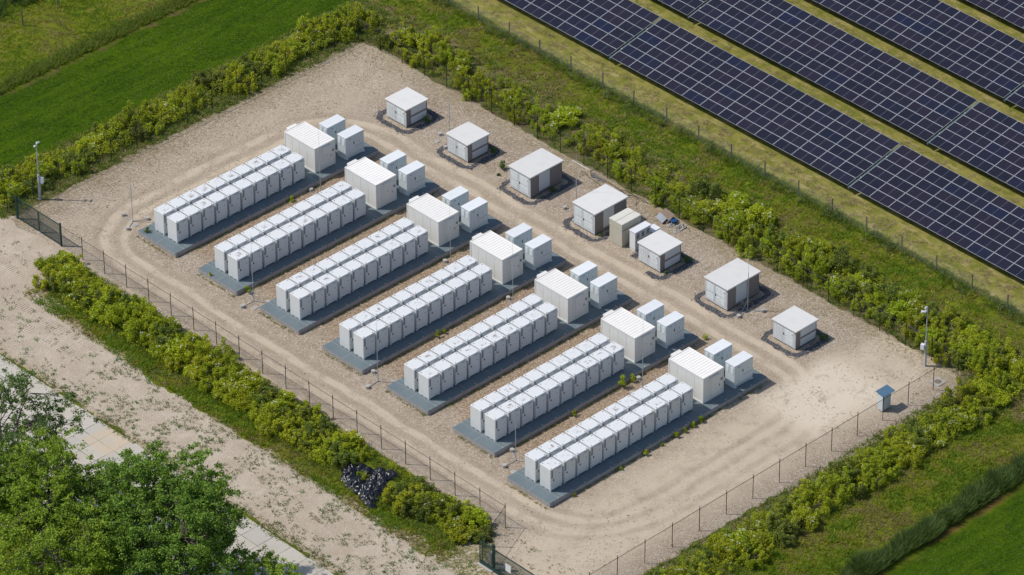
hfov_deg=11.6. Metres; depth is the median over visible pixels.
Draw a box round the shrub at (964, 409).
[943,400,975,426]
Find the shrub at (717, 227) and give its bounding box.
[713,215,740,241]
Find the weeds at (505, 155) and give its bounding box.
[19,51,938,573]
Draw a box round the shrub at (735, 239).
[726,225,759,248]
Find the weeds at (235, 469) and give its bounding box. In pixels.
[0,226,573,574]
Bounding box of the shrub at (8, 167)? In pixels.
[0,164,15,182]
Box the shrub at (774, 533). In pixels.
[758,519,786,542]
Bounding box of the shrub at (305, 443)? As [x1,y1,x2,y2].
[298,430,318,451]
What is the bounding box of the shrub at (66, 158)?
[54,153,76,168]
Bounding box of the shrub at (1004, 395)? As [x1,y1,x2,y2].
[983,388,1011,405]
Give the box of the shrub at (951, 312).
[929,301,966,332]
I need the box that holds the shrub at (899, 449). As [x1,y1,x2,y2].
[881,439,904,457]
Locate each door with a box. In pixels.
[323,145,331,167]
[384,181,392,203]
[387,101,395,120]
[395,106,404,125]
[447,218,455,240]
[448,136,456,154]
[456,141,466,160]
[510,168,518,190]
[511,256,518,278]
[519,173,528,196]
[539,169,549,190]
[574,204,582,227]
[576,294,584,317]
[583,210,593,233]
[603,206,613,227]
[623,222,639,244]
[639,245,647,264]
[643,334,651,356]
[648,250,658,270]
[706,279,714,302]
[712,374,719,396]
[715,285,725,308]
[736,281,746,302]
[773,321,782,341]
[783,327,794,347]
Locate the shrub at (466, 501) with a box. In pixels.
[442,496,475,519]
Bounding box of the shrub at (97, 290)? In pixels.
[72,284,101,299]
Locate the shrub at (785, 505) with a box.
[778,495,803,515]
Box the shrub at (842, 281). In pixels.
[831,277,853,292]
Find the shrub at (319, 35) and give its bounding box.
[305,28,333,48]
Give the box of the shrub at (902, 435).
[879,423,916,450]
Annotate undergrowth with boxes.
[0,0,1023,574]
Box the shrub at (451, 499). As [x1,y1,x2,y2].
[424,492,456,512]
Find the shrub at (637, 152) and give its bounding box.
[626,146,641,161]
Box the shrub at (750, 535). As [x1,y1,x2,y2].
[739,530,762,547]
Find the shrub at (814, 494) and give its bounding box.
[795,484,820,502]
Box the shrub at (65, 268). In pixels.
[54,263,74,280]
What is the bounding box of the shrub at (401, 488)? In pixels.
[390,481,412,498]
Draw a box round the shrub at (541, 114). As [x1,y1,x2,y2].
[526,105,550,126]
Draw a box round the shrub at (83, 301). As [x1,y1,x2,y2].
[80,292,101,308]
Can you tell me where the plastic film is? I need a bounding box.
[340,462,399,508]
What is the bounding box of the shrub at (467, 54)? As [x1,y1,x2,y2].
[456,50,469,58]
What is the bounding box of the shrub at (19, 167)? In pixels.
[6,163,27,181]
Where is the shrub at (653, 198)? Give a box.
[648,182,678,206]
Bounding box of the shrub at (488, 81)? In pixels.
[480,79,494,91]
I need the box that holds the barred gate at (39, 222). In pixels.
[15,195,62,246]
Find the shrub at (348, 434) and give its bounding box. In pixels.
[333,428,364,447]
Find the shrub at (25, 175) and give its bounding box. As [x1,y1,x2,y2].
[18,171,37,184]
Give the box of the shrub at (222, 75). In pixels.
[212,65,228,81]
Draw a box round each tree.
[0,367,101,523]
[0,424,109,550]
[0,441,26,541]
[0,474,120,574]
[45,439,257,574]
[226,545,301,574]
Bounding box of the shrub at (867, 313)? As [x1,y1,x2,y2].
[850,293,880,318]
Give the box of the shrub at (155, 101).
[152,97,168,111]
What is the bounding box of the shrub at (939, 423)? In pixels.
[920,405,949,433]
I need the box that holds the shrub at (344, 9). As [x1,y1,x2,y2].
[337,1,365,19]
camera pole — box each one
[33,141,43,199]
[920,306,927,366]
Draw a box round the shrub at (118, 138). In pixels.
[108,130,125,146]
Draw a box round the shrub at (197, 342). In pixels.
[176,333,211,364]
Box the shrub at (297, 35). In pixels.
[287,31,309,45]
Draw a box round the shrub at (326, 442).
[322,432,359,458]
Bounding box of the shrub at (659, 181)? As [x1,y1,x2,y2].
[644,175,665,191]
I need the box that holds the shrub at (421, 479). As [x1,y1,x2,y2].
[405,476,435,492]
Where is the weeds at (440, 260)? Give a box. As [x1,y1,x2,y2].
[135,158,761,508]
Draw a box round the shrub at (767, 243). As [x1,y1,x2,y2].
[734,230,772,258]
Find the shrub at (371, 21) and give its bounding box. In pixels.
[340,2,377,33]
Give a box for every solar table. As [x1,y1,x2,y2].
[505,0,660,59]
[611,18,900,188]
[658,0,710,18]
[690,0,978,144]
[813,0,1023,101]
[850,145,1023,280]
[929,102,1023,192]
[967,0,1023,28]
[1006,85,1023,108]
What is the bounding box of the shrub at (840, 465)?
[828,457,859,482]
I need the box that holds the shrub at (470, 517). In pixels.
[439,502,475,530]
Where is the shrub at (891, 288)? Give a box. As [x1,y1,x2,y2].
[875,282,909,301]
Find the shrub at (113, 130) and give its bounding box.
[96,119,129,144]
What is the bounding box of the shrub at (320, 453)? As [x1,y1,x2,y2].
[308,437,336,463]
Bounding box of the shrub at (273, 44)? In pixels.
[268,39,297,62]
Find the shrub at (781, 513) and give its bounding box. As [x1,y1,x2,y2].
[775,507,794,521]
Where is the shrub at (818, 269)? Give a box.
[790,255,826,281]
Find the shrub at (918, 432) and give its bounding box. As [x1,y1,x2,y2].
[906,424,931,449]
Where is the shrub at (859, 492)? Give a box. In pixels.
[835,477,866,498]
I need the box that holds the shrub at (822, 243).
[807,237,831,251]
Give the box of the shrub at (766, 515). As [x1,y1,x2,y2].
[755,510,782,531]
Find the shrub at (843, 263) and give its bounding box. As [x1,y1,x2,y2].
[828,245,853,273]
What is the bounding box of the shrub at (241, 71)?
[228,66,247,87]
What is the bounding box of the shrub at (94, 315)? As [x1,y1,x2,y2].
[88,304,106,324]
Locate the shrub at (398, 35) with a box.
[376,29,403,47]
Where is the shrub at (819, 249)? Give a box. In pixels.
[796,239,823,265]
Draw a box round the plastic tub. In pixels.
[670,218,676,223]
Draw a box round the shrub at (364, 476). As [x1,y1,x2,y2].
[356,471,366,479]
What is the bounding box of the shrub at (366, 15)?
[348,9,375,22]
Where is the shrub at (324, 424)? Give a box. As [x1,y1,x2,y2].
[303,412,333,437]
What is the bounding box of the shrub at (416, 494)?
[403,483,431,504]
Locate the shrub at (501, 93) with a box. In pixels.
[497,88,521,100]
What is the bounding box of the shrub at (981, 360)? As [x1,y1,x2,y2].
[969,344,1001,370]
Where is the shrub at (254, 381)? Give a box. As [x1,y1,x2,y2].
[228,371,265,397]
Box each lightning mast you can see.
[121,164,148,230]
[240,252,269,308]
[309,130,324,194]
[365,325,394,388]
[438,106,449,148]
[443,236,453,265]
[502,413,524,467]
[506,244,517,306]
[563,177,576,222]
[629,350,642,394]
[736,267,764,318]
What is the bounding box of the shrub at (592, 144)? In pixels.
[579,135,605,159]
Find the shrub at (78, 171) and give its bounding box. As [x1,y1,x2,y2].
[60,150,87,174]
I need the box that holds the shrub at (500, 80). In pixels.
[497,73,512,86]
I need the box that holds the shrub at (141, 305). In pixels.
[123,299,147,318]
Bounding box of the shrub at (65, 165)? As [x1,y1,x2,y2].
[44,157,68,176]
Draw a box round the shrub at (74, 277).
[66,270,94,292]
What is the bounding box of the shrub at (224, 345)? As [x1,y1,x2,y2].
[194,336,235,364]
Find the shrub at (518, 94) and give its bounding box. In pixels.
[502,88,521,107]
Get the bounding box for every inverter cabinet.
[319,114,345,144]
[337,125,364,159]
[380,150,406,180]
[398,160,425,195]
[442,186,468,216]
[461,197,487,232]
[505,222,531,253]
[525,234,552,270]
[570,260,597,291]
[590,272,617,308]
[636,299,663,330]
[657,311,684,347]
[704,339,732,369]
[725,351,752,388]
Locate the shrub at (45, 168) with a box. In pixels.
[32,162,57,177]
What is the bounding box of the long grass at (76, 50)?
[0,0,1023,324]
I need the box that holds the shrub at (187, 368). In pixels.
[182,364,211,378]
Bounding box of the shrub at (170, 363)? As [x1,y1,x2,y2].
[163,340,205,371]
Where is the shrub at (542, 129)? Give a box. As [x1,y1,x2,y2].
[534,121,549,132]
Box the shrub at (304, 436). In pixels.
[300,422,332,445]
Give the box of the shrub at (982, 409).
[971,395,995,418]
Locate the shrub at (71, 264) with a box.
[48,254,84,280]
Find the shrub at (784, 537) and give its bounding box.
[776,520,799,546]
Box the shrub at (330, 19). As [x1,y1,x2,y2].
[325,9,357,30]
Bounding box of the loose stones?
[0,82,912,574]
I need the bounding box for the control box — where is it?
[651,224,659,233]
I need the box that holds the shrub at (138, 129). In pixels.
[128,119,149,141]
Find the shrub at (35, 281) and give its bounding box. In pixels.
[31,263,63,290]
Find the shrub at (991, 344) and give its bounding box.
[962,335,1000,359]
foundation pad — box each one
[138,142,377,257]
[198,177,439,295]
[260,214,501,334]
[322,252,565,374]
[387,290,631,415]
[453,329,698,456]
[507,369,766,507]
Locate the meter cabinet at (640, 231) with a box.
[629,221,650,251]
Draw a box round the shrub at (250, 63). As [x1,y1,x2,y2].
[237,53,257,70]
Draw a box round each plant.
[490,146,495,153]
[618,374,625,385]
[679,255,693,262]
[819,334,829,339]
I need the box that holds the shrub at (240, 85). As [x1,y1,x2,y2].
[225,65,257,95]
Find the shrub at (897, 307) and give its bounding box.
[886,299,913,321]
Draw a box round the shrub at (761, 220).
[740,211,764,229]
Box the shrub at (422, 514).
[409,498,431,522]
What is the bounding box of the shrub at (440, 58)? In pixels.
[419,42,450,66]
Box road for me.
[0,355,333,574]
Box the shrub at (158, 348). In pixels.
[148,339,175,358]
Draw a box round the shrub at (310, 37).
[308,36,320,48]
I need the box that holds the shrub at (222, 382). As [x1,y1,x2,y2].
[218,376,242,391]
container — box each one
[284,121,335,172]
[345,157,396,209]
[407,193,458,246]
[470,230,522,284]
[535,268,587,322]
[601,307,654,362]
[668,347,723,403]
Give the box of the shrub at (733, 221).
[720,211,757,233]
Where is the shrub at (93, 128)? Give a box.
[90,121,113,133]
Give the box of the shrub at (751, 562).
[729,539,769,570]
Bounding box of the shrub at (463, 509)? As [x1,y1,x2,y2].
[448,504,476,527]
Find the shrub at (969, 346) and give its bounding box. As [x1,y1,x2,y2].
[949,341,973,357]
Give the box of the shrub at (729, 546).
[712,534,749,557]
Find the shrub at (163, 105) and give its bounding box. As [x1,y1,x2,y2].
[149,101,179,121]
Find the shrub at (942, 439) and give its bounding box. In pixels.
[912,424,948,447]
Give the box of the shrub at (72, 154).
[68,144,95,164]
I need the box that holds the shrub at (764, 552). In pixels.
[735,529,773,563]
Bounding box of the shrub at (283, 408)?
[281,405,297,421]
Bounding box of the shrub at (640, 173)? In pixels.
[620,165,646,183]
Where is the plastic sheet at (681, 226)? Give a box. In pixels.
[675,223,685,230]
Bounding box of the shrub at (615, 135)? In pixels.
[593,127,621,144]
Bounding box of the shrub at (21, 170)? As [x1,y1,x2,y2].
[15,156,46,175]
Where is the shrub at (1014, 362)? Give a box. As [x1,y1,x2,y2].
[1008,359,1023,376]
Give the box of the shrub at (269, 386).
[257,380,281,400]
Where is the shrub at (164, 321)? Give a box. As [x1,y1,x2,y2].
[152,315,181,328]
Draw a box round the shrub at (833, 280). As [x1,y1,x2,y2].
[824,276,851,298]
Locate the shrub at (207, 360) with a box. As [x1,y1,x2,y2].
[191,353,221,373]
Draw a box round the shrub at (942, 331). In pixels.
[930,326,955,353]
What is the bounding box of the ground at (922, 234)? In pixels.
[0,0,1023,574]
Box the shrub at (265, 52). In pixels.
[249,45,277,67]
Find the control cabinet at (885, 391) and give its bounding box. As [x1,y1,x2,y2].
[876,385,894,411]
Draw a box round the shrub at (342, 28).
[322,20,346,40]
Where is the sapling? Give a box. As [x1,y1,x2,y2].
[499,160,504,168]
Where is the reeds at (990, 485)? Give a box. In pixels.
[806,448,1023,574]
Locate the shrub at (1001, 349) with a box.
[988,346,1008,368]
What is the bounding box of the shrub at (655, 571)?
[642,567,676,574]
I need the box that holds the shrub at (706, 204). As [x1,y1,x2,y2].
[688,199,715,219]
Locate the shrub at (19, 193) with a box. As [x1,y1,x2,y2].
[7,179,27,194]
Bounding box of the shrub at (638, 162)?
[626,156,642,169]
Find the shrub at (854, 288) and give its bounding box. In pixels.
[842,278,874,299]
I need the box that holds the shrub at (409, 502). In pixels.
[398,492,430,517]
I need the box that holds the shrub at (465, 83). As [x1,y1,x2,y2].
[453,66,488,93]
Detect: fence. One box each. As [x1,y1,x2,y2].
[6,19,358,217]
[59,223,505,553]
[358,19,959,373]
[447,0,1023,317]
[589,354,958,574]
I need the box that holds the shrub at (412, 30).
[401,25,432,47]
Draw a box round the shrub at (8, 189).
[0,179,19,201]
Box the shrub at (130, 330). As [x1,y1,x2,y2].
[125,314,161,343]
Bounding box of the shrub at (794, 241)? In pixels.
[787,235,813,250]
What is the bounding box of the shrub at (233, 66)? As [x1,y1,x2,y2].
[230,63,244,76]
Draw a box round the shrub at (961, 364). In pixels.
[952,349,970,368]
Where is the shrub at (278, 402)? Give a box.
[251,392,283,412]
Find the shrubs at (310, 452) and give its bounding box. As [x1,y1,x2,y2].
[0,2,1023,574]
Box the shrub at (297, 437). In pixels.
[290,427,313,445]
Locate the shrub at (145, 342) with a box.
[136,331,158,346]
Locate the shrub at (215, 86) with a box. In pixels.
[205,80,224,92]
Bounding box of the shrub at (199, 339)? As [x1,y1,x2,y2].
[180,334,201,349]
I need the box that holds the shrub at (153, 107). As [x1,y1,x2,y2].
[143,101,157,117]
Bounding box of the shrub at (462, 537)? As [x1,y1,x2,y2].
[444,516,477,543]
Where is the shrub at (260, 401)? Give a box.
[248,386,271,406]
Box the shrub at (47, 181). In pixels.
[24,171,50,193]
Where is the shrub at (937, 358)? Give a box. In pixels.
[932,342,964,365]
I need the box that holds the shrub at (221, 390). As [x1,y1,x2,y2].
[212,383,239,403]
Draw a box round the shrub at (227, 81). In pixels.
[223,77,234,91]
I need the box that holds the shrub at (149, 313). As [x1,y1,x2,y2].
[126,306,160,334]
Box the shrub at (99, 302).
[83,288,124,314]
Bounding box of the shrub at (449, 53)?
[446,47,464,61]
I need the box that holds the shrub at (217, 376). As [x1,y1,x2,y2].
[197,359,227,380]
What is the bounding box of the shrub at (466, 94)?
[461,81,489,100]
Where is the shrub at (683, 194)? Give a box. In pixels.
[671,189,693,203]
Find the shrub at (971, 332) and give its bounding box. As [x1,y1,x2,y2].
[958,324,988,345]
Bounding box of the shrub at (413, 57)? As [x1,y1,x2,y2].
[401,48,430,67]
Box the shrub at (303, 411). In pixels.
[291,400,321,422]
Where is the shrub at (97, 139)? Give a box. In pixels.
[86,133,108,150]
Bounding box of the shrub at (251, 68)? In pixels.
[244,61,264,77]
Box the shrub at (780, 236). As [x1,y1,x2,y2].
[763,229,791,245]
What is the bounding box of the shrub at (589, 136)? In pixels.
[575,125,597,145]
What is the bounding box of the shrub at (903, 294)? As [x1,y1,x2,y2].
[890,289,921,306]
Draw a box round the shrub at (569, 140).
[566,133,579,145]
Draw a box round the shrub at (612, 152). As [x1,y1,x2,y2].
[603,139,627,159]
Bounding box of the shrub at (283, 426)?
[272,414,305,441]
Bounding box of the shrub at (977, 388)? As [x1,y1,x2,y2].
[971,378,993,397]
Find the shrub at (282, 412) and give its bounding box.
[258,403,290,420]
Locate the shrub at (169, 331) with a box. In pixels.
[154,325,181,338]
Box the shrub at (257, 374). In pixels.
[243,370,268,393]
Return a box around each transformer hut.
[385,87,428,127]
[446,121,489,161]
[508,148,563,197]
[572,184,627,234]
[637,230,682,271]
[704,258,760,310]
[772,305,818,349]
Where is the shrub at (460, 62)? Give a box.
[447,57,471,75]
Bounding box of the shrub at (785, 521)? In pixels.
[765,511,799,534]
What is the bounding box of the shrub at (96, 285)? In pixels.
[82,282,108,299]
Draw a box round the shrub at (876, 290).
[870,283,887,301]
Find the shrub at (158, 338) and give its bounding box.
[153,322,178,347]
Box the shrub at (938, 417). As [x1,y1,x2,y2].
[932,408,958,431]
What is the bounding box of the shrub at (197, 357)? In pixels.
[187,347,211,364]
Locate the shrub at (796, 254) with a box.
[778,244,815,275]
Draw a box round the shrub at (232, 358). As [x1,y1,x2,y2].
[202,346,240,379]
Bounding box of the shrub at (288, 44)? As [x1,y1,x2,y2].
[279,37,298,57]
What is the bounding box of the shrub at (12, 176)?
[3,168,36,195]
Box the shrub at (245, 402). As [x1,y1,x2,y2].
[234,395,257,410]
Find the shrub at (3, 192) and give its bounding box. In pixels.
[0,177,5,197]
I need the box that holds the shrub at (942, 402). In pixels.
[932,395,961,411]
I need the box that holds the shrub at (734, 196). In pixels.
[714,190,749,213]
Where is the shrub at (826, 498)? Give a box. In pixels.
[788,478,832,512]
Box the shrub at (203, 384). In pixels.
[198,359,237,392]
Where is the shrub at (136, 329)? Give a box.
[123,320,144,332]
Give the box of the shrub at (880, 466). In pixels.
[851,451,886,479]
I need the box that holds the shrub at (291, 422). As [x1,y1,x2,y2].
[254,403,296,438]
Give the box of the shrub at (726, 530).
[721,528,746,545]
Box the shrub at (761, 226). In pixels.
[752,220,775,235]
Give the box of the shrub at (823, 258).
[813,251,834,271]
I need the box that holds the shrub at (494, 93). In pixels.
[484,90,497,103]
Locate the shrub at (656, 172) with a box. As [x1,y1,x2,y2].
[653,168,668,178]
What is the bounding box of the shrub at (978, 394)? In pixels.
[958,379,995,406]
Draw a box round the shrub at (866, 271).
[860,262,878,281]
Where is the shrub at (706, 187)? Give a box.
[689,173,721,198]
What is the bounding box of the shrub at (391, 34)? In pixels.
[389,27,418,45]
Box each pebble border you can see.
[373,108,440,135]
[433,144,499,169]
[497,173,574,206]
[562,214,609,241]
[630,251,693,280]
[691,285,770,318]
[758,328,830,358]
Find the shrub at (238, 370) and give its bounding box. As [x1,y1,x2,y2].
[237,367,253,379]
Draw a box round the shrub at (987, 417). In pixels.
[959,398,992,425]
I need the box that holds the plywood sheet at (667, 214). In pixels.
[661,208,673,223]
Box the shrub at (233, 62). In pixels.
[224,59,245,68]
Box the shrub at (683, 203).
[673,195,696,212]
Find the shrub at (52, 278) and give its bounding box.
[47,275,72,291]
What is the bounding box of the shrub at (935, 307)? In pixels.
[921,301,940,322]
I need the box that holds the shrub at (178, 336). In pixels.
[159,327,191,355]
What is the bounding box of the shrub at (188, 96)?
[164,93,193,115]
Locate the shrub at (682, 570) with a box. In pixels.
[663,566,688,574]
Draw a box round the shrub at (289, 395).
[270,389,295,407]
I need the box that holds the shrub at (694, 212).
[681,204,711,223]
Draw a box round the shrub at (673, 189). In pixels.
[668,182,691,197]
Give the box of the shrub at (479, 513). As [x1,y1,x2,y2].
[460,506,490,525]
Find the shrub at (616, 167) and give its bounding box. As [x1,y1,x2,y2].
[611,158,634,179]
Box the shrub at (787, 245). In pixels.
[763,234,792,258]
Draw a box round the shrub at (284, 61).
[269,52,289,69]
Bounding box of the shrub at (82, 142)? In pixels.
[75,135,96,151]
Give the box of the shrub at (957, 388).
[940,376,973,411]
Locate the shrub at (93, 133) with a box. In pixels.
[90,131,112,142]
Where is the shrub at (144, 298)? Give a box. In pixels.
[120,295,150,309]
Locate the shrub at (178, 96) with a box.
[173,83,200,103]
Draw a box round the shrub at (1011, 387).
[985,375,1016,396]
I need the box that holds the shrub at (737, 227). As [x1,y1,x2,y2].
[733,223,758,242]
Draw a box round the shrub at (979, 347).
[976,337,1015,365]
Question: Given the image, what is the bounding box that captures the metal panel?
[655,212,666,222]
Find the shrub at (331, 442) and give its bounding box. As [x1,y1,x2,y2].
[325,432,348,449]
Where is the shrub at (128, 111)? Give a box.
[121,99,155,123]
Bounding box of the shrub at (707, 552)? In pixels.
[695,545,719,568]
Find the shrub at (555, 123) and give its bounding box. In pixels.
[540,112,565,131]
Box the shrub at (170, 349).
[162,337,193,360]
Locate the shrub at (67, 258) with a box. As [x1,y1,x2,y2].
[53,250,75,264]
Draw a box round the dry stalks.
[371,6,788,220]
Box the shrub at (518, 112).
[502,98,531,122]
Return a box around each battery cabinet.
[154,203,174,234]
[167,197,187,211]
[167,211,188,242]
[180,190,200,205]
[180,204,201,236]
[193,183,213,198]
[193,198,214,229]
[206,177,226,192]
[206,191,227,222]
[214,240,234,272]
[219,170,240,185]
[219,184,240,216]
[227,234,248,249]
[228,249,249,280]
[232,164,252,178]
[233,178,253,209]
[241,227,261,242]
[241,242,262,273]
[245,157,265,172]
[245,172,266,202]
[254,220,274,235]
[254,235,275,267]
[258,151,277,165]
[258,165,278,196]
[267,214,287,229]
[267,228,288,260]
[271,144,291,159]
[271,159,292,189]
[276,279,297,311]
[280,207,300,222]
[280,222,301,253]
[284,152,304,182]
[289,272,310,287]
[290,287,311,319]
[293,200,313,215]
[293,215,314,246]
[302,265,323,280]
[303,280,324,312]
[305,194,325,208]
[306,208,327,239]
[316,258,336,274]
[316,273,337,305]
[319,187,338,202]
[319,202,340,232]
[329,251,350,267]
[329,266,350,298]
[331,180,351,195]
[332,195,352,226]
[339,318,360,350]
[342,244,362,259]
[342,259,363,291]
[345,188,365,219]
[353,311,374,327]
[353,326,375,358]
[354,238,375,253]
[355,252,376,284]
[366,304,387,319]
[366,319,388,351]
[368,231,388,246]
[368,246,389,277]
[379,297,400,312]
[380,312,401,344]
[381,224,401,239]
[381,239,402,270]
[392,290,413,305]
[393,217,414,232]
[393,305,414,337]
[394,232,415,263]
[404,358,425,390]
[405,282,426,298]
[406,298,427,330]
[407,225,428,256]
[417,350,438,367]
[418,276,439,291]
[418,366,440,399]
[419,291,440,323]
[430,343,451,360]
[431,269,452,284]
[431,359,453,391]
[432,284,453,316]
[444,262,465,277]
[444,336,464,353]
[445,277,466,309]
[445,352,466,384]
[457,255,477,270]
[457,329,478,345]
[458,270,479,302]
[458,344,479,377]
[470,322,491,338]
[470,398,492,431]
[471,263,492,295]
[471,337,492,370]
[483,314,504,331]
[483,391,505,408]
[484,330,505,363]
[485,408,506,441]
[496,308,517,323]
[497,323,518,355]
[497,384,518,400]
[498,400,520,433]
[509,300,529,316]
[510,316,531,348]
[510,376,531,393]
[511,392,533,425]
[522,293,542,310]
[523,309,544,341]
[523,369,544,386]
[524,385,546,418]
[525,448,546,481]
[536,302,557,334]
[536,361,557,379]
[538,378,559,411]
[538,440,560,458]
[540,457,562,491]
[549,354,570,371]
[551,370,572,403]
[551,433,573,451]
[553,449,575,483]
[562,347,583,364]
[564,363,585,396]
[565,425,587,442]
[566,442,588,475]
[575,340,596,357]
[577,356,598,388]
[578,417,600,435]
[580,434,602,468]
[588,333,609,349]
[590,349,611,381]
[591,410,613,428]
[593,427,614,460]
[603,341,624,374]
[604,402,626,420]
[606,419,628,452]
[617,395,639,412]
[619,411,641,445]
[631,388,651,405]
[632,404,654,437]
[643,380,665,398]
[645,396,667,429]
[656,373,677,390]
[658,389,680,422]
[671,382,692,415]
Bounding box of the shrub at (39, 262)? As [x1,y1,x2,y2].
[33,254,61,271]
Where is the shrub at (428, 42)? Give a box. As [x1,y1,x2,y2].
[416,25,449,54]
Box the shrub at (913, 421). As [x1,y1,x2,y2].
[905,417,931,428]
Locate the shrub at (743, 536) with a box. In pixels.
[729,528,758,553]
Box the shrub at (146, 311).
[127,304,160,326]

